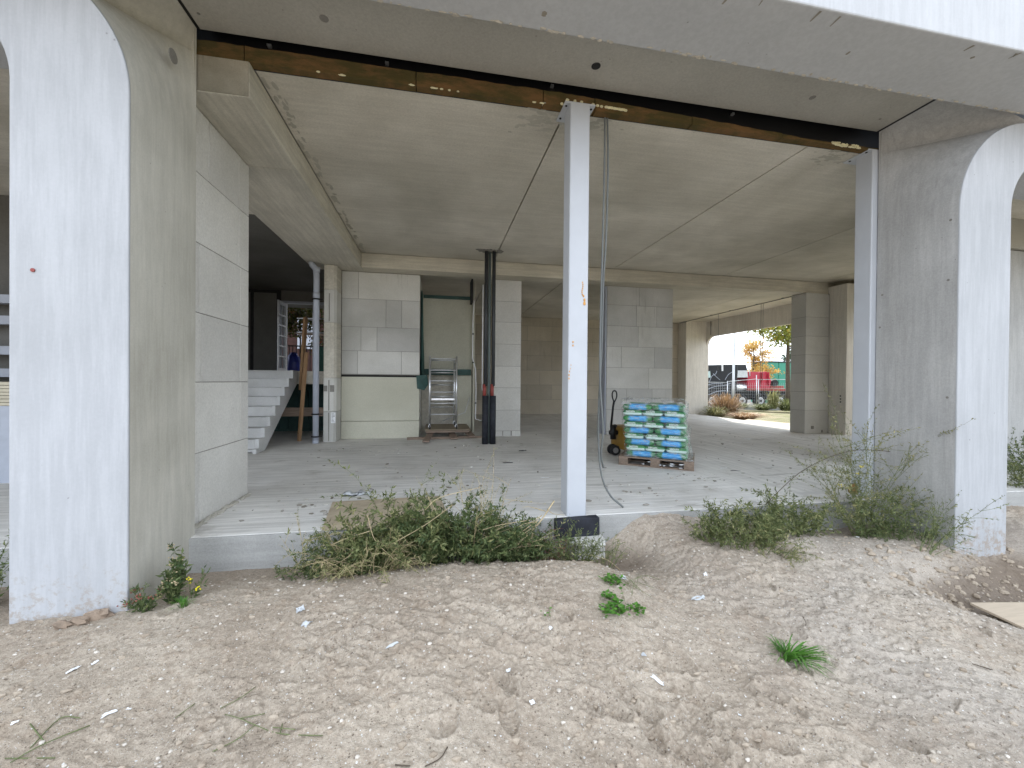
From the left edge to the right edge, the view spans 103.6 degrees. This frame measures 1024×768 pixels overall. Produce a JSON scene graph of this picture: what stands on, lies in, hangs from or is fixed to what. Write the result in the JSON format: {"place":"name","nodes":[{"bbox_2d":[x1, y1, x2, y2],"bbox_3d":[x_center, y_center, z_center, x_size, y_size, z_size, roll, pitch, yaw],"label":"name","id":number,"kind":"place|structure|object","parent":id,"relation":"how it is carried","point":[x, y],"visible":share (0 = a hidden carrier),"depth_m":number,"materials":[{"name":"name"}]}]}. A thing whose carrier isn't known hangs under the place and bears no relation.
{"place":"outdoors","nodes":[
{"label":"outdoors","id":0,"kind":"place"},
{"bbox_2d":[0,294,8,482],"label":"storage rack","id":1,"kind":"object","parent":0,"point":[4,437],"visible":0.02,"depth_m":4.94,"materials":[{"name":"white metal"}]},
{"bbox_2d":[0,381,8,405],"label":"board stack","id":2,"kind":"object","parent":1,"relation":"on","point":[4,393],"depth_m":4.94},
{"bbox_2d":[287,308,323,370],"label":"brick house","id":3,"kind":"structure","parent":0,"point":[293,341],"depth_m":22.18,"materials":[{"name":"brown brick"}]},
{"bbox_2d":[0,400,1023,767],"bbox_3d":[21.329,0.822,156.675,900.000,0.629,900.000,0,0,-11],"label":"ground","id":4,"kind":"structure","parent":0,"point":[438,702],"depth_m":2.22,"materials":[{"name":"beige sand"}]},
{"bbox_2d":[5,716,89,762],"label":"fallen weed stem","id":5,"kind":"object","parent":4,"relation":"on","point":[35,730],"visible":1,"depth_m":1.76,"materials":[{"name":"brown plant"}]},
{"bbox_2d":[0,0,196,623],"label":"concrete pier","id":6,"kind":"structure","parent":4,"relation":"on","point":[102,259],"depth_m":2.59,"materials":[{"name":"grey concrete"}]},
{"bbox_2d":[84,608,114,621],"bbox_3d":[-2.639,1.484,2.580,0.177,0.098,0.100,0,0,-21],"label":"earth lump","id":7,"kind":"object","parent":4,"relation":"on","point":[97,614],"visible":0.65,"depth_m":2.56,"materials":[{"name":"beige soil"}]},
{"bbox_2d":[117,582,164,614],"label":"ragwort plant","id":8,"kind":"object","parent":4,"relation":"on","point":[141,602],"visible":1,"depth_m":2.62,"materials":[{"name":"green plant"}]},
{"bbox_2d":[155,542,193,603],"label":"ragwort plant","id":9,"kind":"object","parent":4,"relation":"on","point":[172,584],"visible":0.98,"depth_m":2.77,"materials":[{"name":"green plant"}]},
{"bbox_2d":[272,527,391,580],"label":"weed bush","id":10,"kind":"object","parent":4,"relation":"on","point":[304,569],"visible":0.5,"depth_m":3.18,"materials":[{"name":"green plant"}]},
{"bbox_2d":[273,518,436,582],"bbox_3d":[-1.205,1.309,3.168,1.256,0.512,0.773,0,0,-3],"label":"weed bush","id":11,"kind":"object","parent":4,"relation":"on","point":[344,571],"visible":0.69,"depth_m":3.12,"materials":[{"name":"green plant"}]},
{"bbox_2d":[307,459,441,566],"bbox_3d":[-1.102,1.119,3.344,1.054,0.917,0.761,0,0,-11],"label":"tall weed","id":12,"kind":"object","parent":4,"relation":"on","point":[372,500],"visible":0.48,"depth_m":3.39,"materials":[{"name":"green plant"}]},
{"bbox_2d":[309,485,473,574],"bbox_3d":[-0.980,1.238,3.338,1.357,0.752,0.909,0,0,-11],"label":"weed bush","id":13,"kind":"object","parent":4,"relation":"on","point":[358,546],"visible":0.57,"depth_m":3.28,"materials":[{"name":"green plant"}]},
{"bbox_2d":[411,471,462,562],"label":"tall weed","id":14,"kind":"object","parent":4,"relation":"on","point":[424,494],"visible":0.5,"depth_m":3.58,"materials":[{"name":"green plant"}]},
{"bbox_2d":[361,483,548,564],"bbox_3d":[-0.454,1.247,3.498,1.615,0.744,0.972,0,0,-11],"label":"weed bush","id":15,"kind":"object","parent":4,"relation":"on","point":[474,549],"visible":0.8,"depth_m":3.36,"materials":[{"name":"green plant"}]},
{"bbox_2d":[325,487,619,569],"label":"dry stalks","id":16,"kind":"object","parent":4,"relation":"on","point":[427,523],"visible":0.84,"depth_m":3.24,"materials":[{"name":"beige plant"}]},
{"bbox_2d":[418,448,559,560],"bbox_3d":[-0.230,1.069,3.463,1.139,1.032,0.810,1,0,35],"label":"tall weed","id":17,"kind":"object","parent":4,"relation":"on","point":[475,507],"visible":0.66,"depth_m":3.47,"materials":[{"name":"green plant"}]},
{"bbox_2d":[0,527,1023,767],"bbox_3d":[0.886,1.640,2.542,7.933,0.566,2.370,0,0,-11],"label":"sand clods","id":18,"kind":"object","parent":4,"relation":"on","point":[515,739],"visible":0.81,"depth_m":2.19,"materials":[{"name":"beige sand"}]},
{"bbox_2d":[0,528,1023,767],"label":"pebbles","id":19,"kind":"object","parent":4,"relation":"on","point":[357,756],"visible":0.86,"depth_m":2.25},
{"bbox_2d":[474,505,574,565],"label":"weed bush","id":20,"kind":"object","parent":4,"relation":"on","point":[518,558],"visible":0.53,"depth_m":3.45,"materials":[{"name":"green plant"}]},
{"bbox_2d":[487,500,574,559],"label":"dry branch","id":21,"kind":"object","parent":20,"relation":"on","point":[532,522],"depth_m":3.57,"materials":[{"name":"brown plant"}]},
{"bbox_2d":[515,516,621,561],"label":"weed bush","id":22,"kind":"object","parent":4,"relation":"on","point":[585,551],"visible":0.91,"depth_m":3.55,"materials":[{"name":"green plant"}]},
{"bbox_2d":[554,515,605,559],"bbox_3d":[0.636,1.459,3.824,0.453,0.366,0.263,0,0,-11],"label":"column foot","id":23,"kind":"object","parent":4,"relation":"on","point":[587,523],"depth_m":3.81,"materials":[{"name":"black"}]},
{"bbox_2d":[591,532,638,568],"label":"weed bush","id":24,"kind":"object","parent":4,"relation":"on","point":[606,557],"visible":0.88,"depth_m":3.53,"materials":[{"name":"green plant"}]},
{"bbox_2d":[598,572,645,617],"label":"creeping plant","id":25,"kind":"object","parent":4,"relation":"on","point":[615,599],"visible":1,"depth_m":2.68,"materials":[{"name":"green plant"}]},
{"bbox_2d":[708,392,753,416],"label":"dry shrub","id":26,"kind":"object","parent":4,"relation":"on","point":[727,403],"visible":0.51,"depth_m":17.23,"materials":[{"name":"brown plant"}]},
{"bbox_2d":[681,495,801,550],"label":"weed bush","id":27,"kind":"object","parent":4,"relation":"on","point":[718,527],"visible":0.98,"depth_m":3.64,"materials":[{"name":"green plant"}]},
{"bbox_2d":[708,364,784,405],"bbox_3d":[18.766,0.120,32.186,12.522,3.266,2.400,0,0,-11],"label":"truck","id":28,"kind":"object","parent":4,"relation":"on","point":[720,373],"visible":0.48,"depth_m":30.89,"materials":[{"name":"red metal"}]},
{"bbox_2d":[721,411,775,419],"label":"dry shrub","id":29,"kind":"object","parent":4,"relation":"on","point":[742,415],"visible":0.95,"depth_m":15.63,"materials":[{"name":"beige plant"}]},
{"bbox_2d":[709,375,790,407],"bbox_3d":[16.270,0.554,26.986,10.394,2.317,0.056,0,0,-11],"label":"fence","id":30,"kind":"object","parent":4,"relation":"on","point":[756,388],"visible":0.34,"depth_m":26.98,"materials":[{"name":"metal"}]},
{"bbox_2d":[740,338,784,378],"bbox_3d":[22.479,-1.693,37.318,4.452,5.432,3.502,0,0,-11],"label":"autumn tree","id":31,"kind":"object","parent":4,"relation":"on","point":[752,347],"visible":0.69,"depth_m":37.18,"materials":[{"name":"orange plant"}]},
{"bbox_2d":[678,283,853,434],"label":"arcade wall","id":32,"kind":"structure","parent":4,"relation":"on","point":[694,338],"depth_m":13.55,"materials":[{"name":"concrete"}]},
{"bbox_2d":[747,324,790,402],"bbox_3d":[18.550,-2.606,26.485,7.125,8.501,5.718,0,0,-11],"label":"street tree","id":33,"kind":"object","parent":4,"relation":"on","point":[781,334],"visible":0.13,"depth_m":26.18,"materials":[{"name":"green plant"}]},
{"bbox_2d":[751,361,790,402],"bbox_3d":[32.840,-0.039,42.038,16.100,4.304,2.550,0,0,-11],"label":"green container","id":34,"kind":"object","parent":4,"relation":"on","point":[780,365],"visible":0.07,"depth_m":39.57,"materials":[{"name":"green metal"}]},
{"bbox_2d":[749,522,824,568],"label":"weed bush","id":35,"kind":"object","parent":4,"relation":"on","point":[794,553],"visible":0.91,"depth_m":3.52,"materials":[{"name":"green plant"}]},
{"bbox_2d":[740,486,840,537],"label":"weed bush","id":36,"kind":"object","parent":4,"relation":"on","point":[805,526],"visible":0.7,"depth_m":3.93,"materials":[{"name":"green plant"}]},
{"bbox_2d":[764,634,837,677],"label":"grass tuft","id":37,"kind":"object","parent":4,"relation":"on","point":[795,653],"visible":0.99,"depth_m":2.38,"materials":[{"name":"green plant"}]},
{"bbox_2d":[819,454,925,537],"bbox_3d":[3.553,1.183,4.017,0.864,0.865,1.306,1,0,42],"label":"tall weed","id":38,"kind":"object","parent":4,"relation":"on","point":[856,524],"visible":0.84,"depth_m":4.09,"materials":[{"name":"green plant"}]},
{"bbox_2d":[778,384,972,536],"bbox_3d":[3.758,0.800,4.204,2.215,1.626,1.105,0,0,-11],"label":"tall weed","id":39,"kind":"object","parent":4,"relation":"on","point":[855,483],"visible":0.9,"depth_m":4.17,"materials":[{"name":"green plant"}]},
{"bbox_2d":[851,513,937,541],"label":"weed bush","id":40,"kind":"object","parent":4,"relation":"on","point":[894,526],"visible":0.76,"depth_m":4.06,"materials":[{"name":"green plant"}]},
{"bbox_2d":[847,466,975,543],"bbox_3d":[4.033,1.212,4.092,0.932,0.790,0.678,1,0,23],"label":"weed bush","id":41,"kind":"object","parent":4,"relation":"on","point":[920,520],"visible":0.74,"depth_m":4.03,"materials":[{"name":"green plant"}]},
{"bbox_2d":[865,544,1023,622],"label":"earth lumps","id":42,"kind":"object","parent":4,"relation":"on","point":[951,597],"visible":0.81,"depth_m":3.57,"materials":[{"name":"beige soil"}]},
{"bbox_2d":[874,100,1023,556],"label":"concrete pier","id":43,"kind":"structure","parent":4,"relation":"on","point":[951,181],"depth_m":4.04,"materials":[{"name":"grey concrete"}]},
{"bbox_2d":[91,0,358,248],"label":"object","id":44,"kind":"object","parent":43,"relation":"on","point":[296,142],"depth_m":5.22,"materials":[{"name":"concrete"}]},
{"bbox_2d":[178,0,934,131],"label":"lintel panel","id":45,"kind":"structure","parent":44,"relation":"attached to","point":[375,28],"depth_m":3.60,"materials":[{"name":"concrete"}]},
{"bbox_2d":[371,0,1023,114],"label":"balcony beam","id":46,"kind":"structure","parent":44,"relation":"attached to","point":[968,52],"depth_m":3.15,"materials":[{"name":"concrete"}]},
{"bbox_2d":[912,489,1008,556],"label":"tall weed","id":47,"kind":"object","parent":4,"relation":"on","point":[934,546],"visible":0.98,"depth_m":3.80,"materials":[{"name":"green plant"}]},
{"bbox_2d":[970,602,1023,629],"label":"plywood sheet","id":48,"kind":"object","parent":4,"relation":"on","point":[1012,613],"visible":1,"depth_m":3.10,"materials":[{"name":"beige wood"}]},
{"bbox_2d":[1007,443,1023,487],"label":"weed bush","id":49,"kind":"object","parent":4,"relation":"on","point":[1019,478],"visible":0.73,"depth_m":5.25,"materials":[{"name":"green plant"}]},
{"bbox_2d":[1007,427,1023,474],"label":"weed bush","id":50,"kind":"object","parent":4,"relation":"on","point":[1021,455],"visible":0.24,"depth_m":6.07,"materials":[{"name":"green plant"}]},
{"bbox_2d":[0,68,1023,322],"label":"ceiling","id":51,"kind":"structure","parent":0,"point":[424,174],"depth_m":5.76,"materials":[{"name":"concrete"}]},
{"bbox_2d":[261,77,854,252],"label":"mortar smears","id":52,"kind":"object","parent":51,"relation":"attached to","point":[539,120],"visible":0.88,"depth_m":4.25,"materials":[{"name":"grey concrete"}]},
{"bbox_2d":[0,414,1023,548],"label":"floor","id":53,"kind":"structure","parent":0,"point":[280,467],"depth_m":5.72,"materials":[{"name":"concrete"}]},
{"bbox_2d":[0,195,341,421],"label":"wall","id":54,"kind":"structure","parent":53,"relation":"on","point":[262,329],"depth_m":12.07,"materials":[{"name":"grey concrete"}]},
{"bbox_2d":[8,195,323,308],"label":"ceiling","id":55,"kind":"structure","parent":54,"relation":"on","point":[276,262],"depth_m":9.62,"materials":[{"name":"grey concrete"}]},
{"bbox_2d":[277,300,323,370],"bbox_3d":[-5.945,-1.411,11.996,2.059,2.168,0.800,0,0,-11],"label":"door frame","id":56,"kind":"object","parent":54,"relation":"attached to","point":[282,307],"visible":0.85,"depth_m":12.10,"materials":[{"name":"grey metal"}]},
{"bbox_2d":[282,407,323,415],"bbox_3d":[-4.596,0.610,8.806,1.140,0.190,0.040,0,0,-11],"label":"shoring board","id":57,"kind":"object","parent":54,"relation":"attached to","point":[308,411],"depth_m":8.78,"materials":[{"name":"brown wood"}]},
{"bbox_2d":[297,371,323,383],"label":"landing slab","id":58,"kind":"structure","parent":54,"relation":"attached to","point":[309,378],"depth_m":9.21,"materials":[{"name":"concrete"}]},
{"bbox_2d":[299,317,307,389],"bbox_3d":[-4.704,-0.686,9.081,0.060,1.646,0.194,1,0,18],"label":"timber prop","id":59,"kind":"object","parent":58,"relation":"on","point":[304,335],"visible":0.74,"depth_m":9.06,"materials":[{"name":"brown wood"}]},
{"bbox_2d":[195,107,250,528],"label":"block wall","id":60,"kind":"structure","parent":53,"relation":"on","point":[221,330],"depth_m":3.96,"materials":[{"name":"grey concrete"}]},
{"bbox_2d":[196,54,363,271],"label":"concrete beam","id":61,"kind":"structure","parent":60,"relation":"on","point":[291,205],"depth_m":4.59,"materials":[{"name":"grey concrete"}]},
{"bbox_2d":[197,29,878,153],"bbox_3d":[0.786,-2.924,4.043,7.600,0.410,0.100,0,0,-11],"label":"sealing membrane","id":62,"kind":"object","parent":61,"relation":"on","point":[822,132],"visible":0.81,"depth_m":4.11,"materials":[{"name":"black rubber"}]},
{"bbox_2d":[196,39,878,153],"bbox_3d":[0.764,-2.774,4.018,7.442,0.151,0.104,0,0,-11],"label":"insulation strip","id":63,"kind":"object","parent":62,"relation":"attached to","point":[290,63],"visible":0.97,"depth_m":3.77,"materials":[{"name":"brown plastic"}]},
{"bbox_2d":[599,117,605,467],"bbox_3d":[0.951,-0.969,4.175,0.049,3.715,0.179,1,0,26],"label":"hanging cable","id":64,"kind":"object","parent":63,"relation":"hanging from","point":[601,292],"visible":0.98,"depth_m":4.11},
{"bbox_2d":[597,118,623,507],"bbox_3d":[1.033,-0.774,4.143,0.279,4.110,0.071,1,0,3],"label":"hanging cable","id":65,"kind":"object","parent":63,"relation":"hanging from","point":[616,501],"visible":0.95,"depth_m":4.13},
{"bbox_2d":[248,370,296,453],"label":"staircase","id":66,"kind":"structure","parent":53,"relation":"on","point":[270,392],"depth_m":8.04,"materials":[{"name":"concrete"}]},
{"bbox_2d":[274,384,323,430],"bbox_3d":[-6.974,0.577,9.899,5.972,1.200,0.030,0,0,-11],"label":"board screen","id":67,"kind":"object","parent":53,"relation":"on","point":[287,423],"visible":0.06,"depth_m":10.19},
{"bbox_2d":[297,352,308,440],"bbox_3d":[-4.452,0.276,8.576,0.085,1.904,0.197,1,0,37],"label":"timber prop","id":68,"kind":"object","parent":53,"relation":"on","point":[302,399],"visible":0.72,"depth_m":8.55,"materials":[{"name":"brown wood"}]},
{"bbox_2d":[308,261,322,443],"bbox_3d":[-4.025,-0.646,8.242,0.285,3.718,0.132,0,0,-11],"label":"downpipe","id":69,"kind":"object","parent":53,"relation":"on","point":[316,299],"visible":1,"depth_m":8.20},
{"bbox_2d":[323,264,341,441],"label":"corner column","id":70,"kind":"structure","parent":53,"relation":"on","point":[332,357],"depth_m":8.40,"materials":[{"name":"concrete"}]},
{"bbox_2d":[341,271,421,438],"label":"wall panel","id":71,"kind":"structure","parent":53,"relation":"on","point":[381,328],"depth_m":9.00,"materials":[{"name":"grey concrete"}]},
{"bbox_2d":[416,290,427,389],"bbox_3d":[-2.103,-1.018,9.547,0.270,2.320,0.899,0,0,-11],"label":"hanging tarpaulin","id":72,"kind":"object","parent":71,"relation":"hanging from","point":[422,381],"visible":1,"depth_m":9.35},
{"bbox_2d":[322,496,451,529],"bbox_3d":[-1.219,1.257,3.952,1.220,0.008,0.967,0,0,-11],"label":"dirty board","id":73,"kind":"object","parent":53,"relation":"on","point":[361,505],"visible":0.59,"depth_m":4.01,"materials":[{"name":"wood"}]},
{"bbox_2d":[407,436,481,439],"bbox_3d":[-1.497,1.205,9.049,1.672,0.050,0.070,0,0,-13],"label":"plank","id":74,"kind":"object","parent":53,"relation":"on","point":[439,437],"visible":0.76,"depth_m":9.01,"materials":[{"name":"brown wood"}]},
{"bbox_2d":[422,433,433,441],"bbox_3d":[-1.830,1.153,8.848,0.140,0.080,1.155,0,0,-6],"label":"plank","id":75,"kind":"object","parent":74,"relation":"on","point":[427,437],"visible":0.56,"depth_m":8.65,"materials":[{"name":"brown wood"}]},
{"bbox_2d":[425,424,469,432],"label":"plywood platform","id":76,"kind":"structure","parent":75,"relation":"on","point":[443,428],"depth_m":9.27,"materials":[{"name":"brown wood"}]},
{"bbox_2d":[428,356,457,428],"bbox_3d":[-1.633,0.194,9.514,0.660,1.655,0.790,0,0,-11],"label":"ladder","id":77,"kind":"object","parent":76,"relation":"on","point":[454,399],"visible":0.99,"depth_m":9.21,"materials":[{"name":"metal"}]},
{"bbox_2d":[421,279,474,431],"bbox_3d":[-1.630,-0.759,10.321,1.330,3.960,0.500,0,0,-11],"label":"shaft lining","id":78,"kind":"object","parent":53,"relation":"on","point":[447,325],"visible":0.76,"depth_m":10.43,"materials":[{"name":"concrete"}]},
{"bbox_2d":[482,251,487,443],"bbox_3d":[-0.544,-0.752,8.338,0.128,3.990,0.128,0,0,-11],"label":"riser pipe","id":79,"kind":"object","parent":53,"relation":"on","point":[484,419],"visible":1,"depth_m":8.30,"materials":[{"name":"black plastic"}]},
{"bbox_2d":[487,252,490,443],"bbox_3d":[-0.477,-0.752,8.412,0.064,3.990,0.061,0,0,-11],"label":"riser pipe","id":80,"kind":"object","parent":53,"relation":"on","point":[489,326],"visible":0.91,"depth_m":8.38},
{"bbox_2d":[490,251,495,443],"bbox_3d":[-0.387,-0.751,8.368,0.128,3.990,0.128,0,0,-11],"label":"riser pipe","id":81,"kind":"object","parent":53,"relation":"on","point":[492,418],"visible":1,"depth_m":8.33,"materials":[{"name":"black plastic"}]},
{"bbox_2d":[494,280,520,435],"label":"block pier","id":82,"kind":"structure","parent":53,"relation":"on","point":[507,389],"depth_m":9.54,"materials":[{"name":"grey concrete"}]},
{"bbox_2d":[0,491,1023,586],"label":"floor edge","id":83,"kind":"object","parent":53,"relation":"attached to","point":[240,552],"visible":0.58,"depth_m":3.40,"materials":[{"name":"concrete"}]},
{"bbox_2d":[421,315,678,414],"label":"block wall","id":84,"kind":"structure","parent":53,"relation":"on","point":[541,365],"depth_m":16.27,"materials":[{"name":"grey concrete"}]},
{"bbox_2d":[308,439,821,505],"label":"mortar spills","id":85,"kind":"object","parent":53,"relation":"on","point":[740,489],"visible":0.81,"depth_m":5.16,"materials":[{"name":"grey concrete"}]},
{"bbox_2d":[556,100,594,516],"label":"steel column","id":86,"kind":"structure","parent":53,"relation":"on","point":[574,117],"depth_m":3.91,"materials":[{"name":"white metal"}]},
{"bbox_2d":[607,390,627,455],"bbox_3d":[2.327,0.692,7.313,1.216,1.160,0.560,0,0,-11],"label":"pallet jack","id":87,"kind":"object","parent":53,"relation":"on","point":[617,432],"visible":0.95,"depth_m":7.17,"materials":[{"name":"yellow paint"}]},
{"bbox_2d":[232,434,1023,522],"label":"floor debris","id":88,"kind":"object","parent":53,"relation":"on","point":[326,513],"visible":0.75,"depth_m":5.03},
{"bbox_2d":[599,286,672,434],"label":"block wall","id":89,"kind":"structure","parent":53,"relation":"on","point":[637,345],"depth_m":10.15,"materials":[{"name":"grey concrete"}]},
{"bbox_2d":[619,450,694,470],"bbox_3d":[2.357,1.211,6.532,1.090,0.138,0.882,1,0,25],"label":"pallet","id":90,"kind":"object","parent":53,"relation":"on","point":[654,462],"visible":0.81,"depth_m":6.20,"materials":[{"name":"brown wood"}]},
{"bbox_2d":[656,451,687,459],"bbox_3d":[2.468,1.097,6.220,0.458,0.093,0.312,1,0,25],"label":"cement bag","id":91,"kind":"object","parent":90,"relation":"on","point":[667,455],"visible":0.77,"depth_m":6.10,"materials":[{"name":"blue plastic"}]},
{"bbox_2d":[666,446,688,453],"bbox_3d":[2.575,1.006,6.265,0.311,0.093,0.462,1,0,26],"label":"cement bag","id":92,"kind":"object","parent":91,"relation":"on","point":[677,450],"visible":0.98,"depth_m":6.07,"materials":[{"name":"white plastic"}]},
{"bbox_2d":[655,439,686,447],"bbox_3d":[2.461,0.914,6.233,0.458,0.093,0.312,1,0,26],"label":"cement bag","id":93,"kind":"object","parent":92,"relation":"on","point":[667,443],"visible":0.81,"depth_m":6.11,"materials":[{"name":"blue plastic"}]},
{"bbox_2d":[665,434,686,441],"bbox_3d":[2.560,0.823,6.269,0.311,0.093,0.462,1,0,24],"label":"cement bag","id":94,"kind":"object","parent":93,"relation":"on","point":[683,438],"visible":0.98,"depth_m":6.07,"materials":[{"name":"white plastic"}]},
{"bbox_2d":[654,427,686,435],"bbox_3d":[2.449,0.731,6.232,0.458,0.093,0.312,1,0,25],"label":"cement bag","id":95,"kind":"object","parent":94,"relation":"on","point":[666,431],"visible":0.84,"depth_m":6.11,"materials":[{"name":"blue plastic"}]},
{"bbox_2d":[665,422,686,429],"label":"cement bag","id":96,"kind":"object","parent":95,"relation":"on","point":[681,426],"visible":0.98,"depth_m":6.08,"materials":[{"name":"white plastic"}]},
{"bbox_2d":[653,416,684,422],"bbox_3d":[2.433,0.548,6.239,0.458,0.093,0.312,1,0,26],"label":"cement bag","id":97,"kind":"object","parent":96,"relation":"on","point":[662,419],"visible":0.85,"depth_m":6.11,"materials":[{"name":"blue plastic"}]},
{"bbox_2d":[664,410,685,416],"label":"cement bag","id":98,"kind":"object","parent":97,"relation":"on","point":[675,413],"visible":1,"depth_m":6.08,"materials":[{"name":"plastic"}]},
{"bbox_2d":[652,404,683,410],"bbox_3d":[2.422,0.364,6.251,0.458,0.093,0.312,1,0,24],"label":"cement bag","id":99,"kind":"object","parent":98,"relation":"on","point":[667,407],"visible":1,"depth_m":6.13,"materials":[{"name":"blue plastic"}]},
{"bbox_2d":[790,293,829,433],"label":"block pier","id":100,"kind":"structure","parent":53,"relation":"on","point":[809,359],"depth_m":10.64,"materials":[{"name":"grey concrete"}]},
{"bbox_2d":[361,253,827,295],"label":"cross beam","id":101,"kind":"structure","parent":100,"relation":"on","point":[403,264],"depth_m":9.55,"materials":[{"name":"concrete"}]},
{"bbox_2d":[843,149,878,496],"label":"steel column","id":102,"kind":"structure","parent":53,"relation":"on","point":[866,163],"depth_m":4.69,"materials":[{"name":"grey metal"}]},
{"bbox_2d":[1007,218,1023,464],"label":"block wall","id":103,"kind":"structure","parent":53,"relation":"on","point":[1016,377],"depth_m":6.58,"materials":[{"name":"concrete"}]},
{"bbox_2d":[708,327,790,369],"label":"sky","id":104,"kind":"structure","parent":0,"point":[720,351],"materials":[{"name":"white"}]},
{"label":"terrace","id":105,"kind":"structure","parent":0,"visible":0},
{"bbox_2d":[287,352,299,370],"bbox_3d":[-7.129,-0.625,13.147,0.445,0.840,0.355,0,0,-11],"label":"blue bag","id":106,"kind":"object","parent":105,"relation":"on","point":[293,360],"visible":0.66,"depth_m":13.02,"materials":[{"name":"plastic"}]},
{"bbox_2d":[287,307,323,358],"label":"ivy hedge","id":107,"kind":"object","parent":105,"relation":"on","point":[305,312],"visible":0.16,"depth_m":15.61,"materials":[{"name":"green plant"}]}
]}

